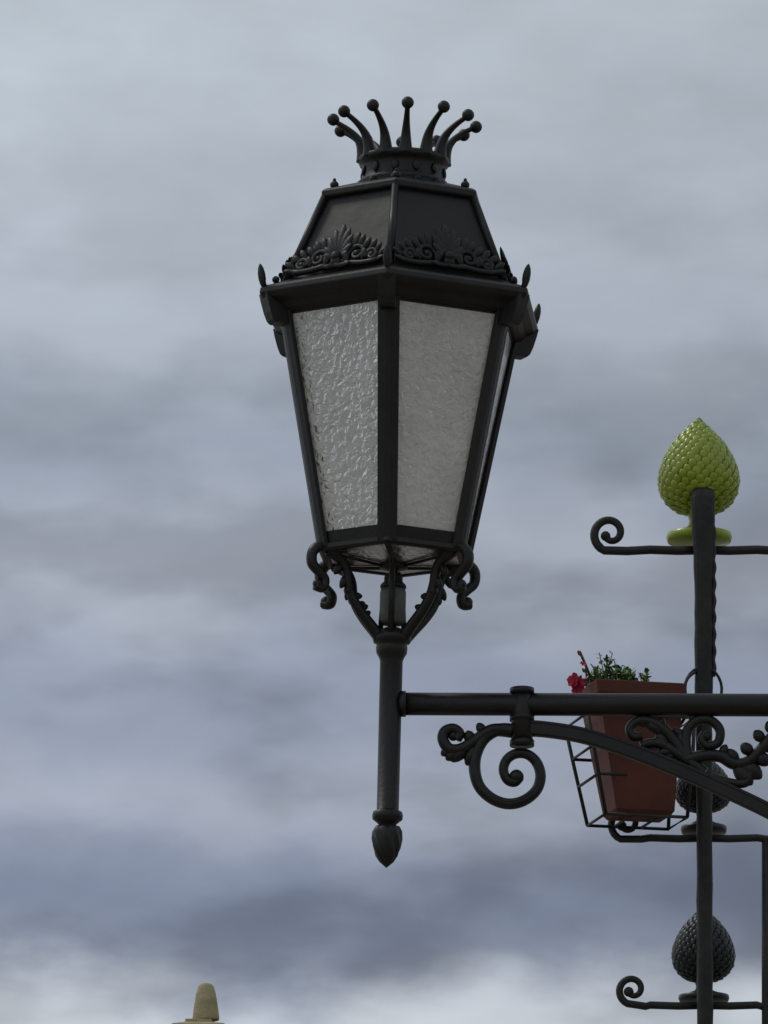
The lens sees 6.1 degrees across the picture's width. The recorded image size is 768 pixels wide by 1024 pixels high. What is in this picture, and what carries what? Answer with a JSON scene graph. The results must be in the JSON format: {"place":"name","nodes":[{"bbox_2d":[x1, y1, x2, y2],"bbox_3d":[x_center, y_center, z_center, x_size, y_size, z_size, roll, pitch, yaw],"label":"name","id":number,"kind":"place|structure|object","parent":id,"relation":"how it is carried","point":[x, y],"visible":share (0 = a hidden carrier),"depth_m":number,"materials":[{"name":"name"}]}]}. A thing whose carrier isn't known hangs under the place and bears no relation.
{"place":"outdoors","nodes":[
{"label":"outdoors","id":0,"kind":"place"},
{"bbox_2d":[0,0,767,1023],"label":"sky","id":1,"kind":"structure","parent":0,"point":[189,739],"materials":[{"name":"grey"}]},
{"bbox_2d":[258,96,767,867],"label":"street lamp","id":2,"kind":"object","parent":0,"point":[402,314],"visible":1,"depth_m":15.28,"materials":[{"name":"metal"}]},
{"bbox_2d":[590,487,767,1023],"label":"iron stand","id":3,"kind":"object","parent":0,"point":[704,550],"visible":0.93,"depth_m":16.58,"materials":[{"name":"black metal"}]},
{"bbox_2d":[567,650,696,830],"bbox_3d":[0.575,0.523,16.558,0.318,0.400,0.199,3,-13,-14],"label":"flower pot","id":4,"kind":"object","parent":3,"relation":"attached to","point":[631,790],"visible":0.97,"depth_m":16.48,"materials":[{"name":"ceramic"}]},
{"bbox_2d":[657,418,740,545],"bbox_3d":[0.741,-0.072,16.838,0.197,0.309,0.196,0,-13,0],"label":"ceramic artichoke","id":5,"kind":"object","parent":3,"relation":"on","point":[698,453],"visible":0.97,"depth_m":16.78,"materials":[{"name":"green ceramic"}]},
{"bbox_2d":[676,762,729,834],"bbox_3d":[0.745,0.658,16.669,0.137,0.195,0.138,0,-13,0],"label":"ceramic artichoke","id":6,"kind":"object","parent":3,"relation":"on","point":[719,803],"visible":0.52,"depth_m":16.63,"materials":[{"name":"ceramic"}]},
{"bbox_2d":[671,912,735,1001],"bbox_3d":[0.741,1.027,16.584,0.150,0.228,0.151,0,-13,0],"label":"ceramic artichoke","id":7,"kind":"object","parent":3,"relation":"attached to","point":[684,955],"visible":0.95,"depth_m":16.54,"materials":[{"name":"ceramic"}]},
{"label":"roof","id":8,"kind":"object","parent":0,"visible":0},
{"bbox_2d":[172,983,224,1023],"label":"roof finial","id":9,"kind":"object","parent":8,"relation":"on","point":[205,1010],"visible":1,"depth_m":60.53,"materials":[{"name":"stone"}]}
]}

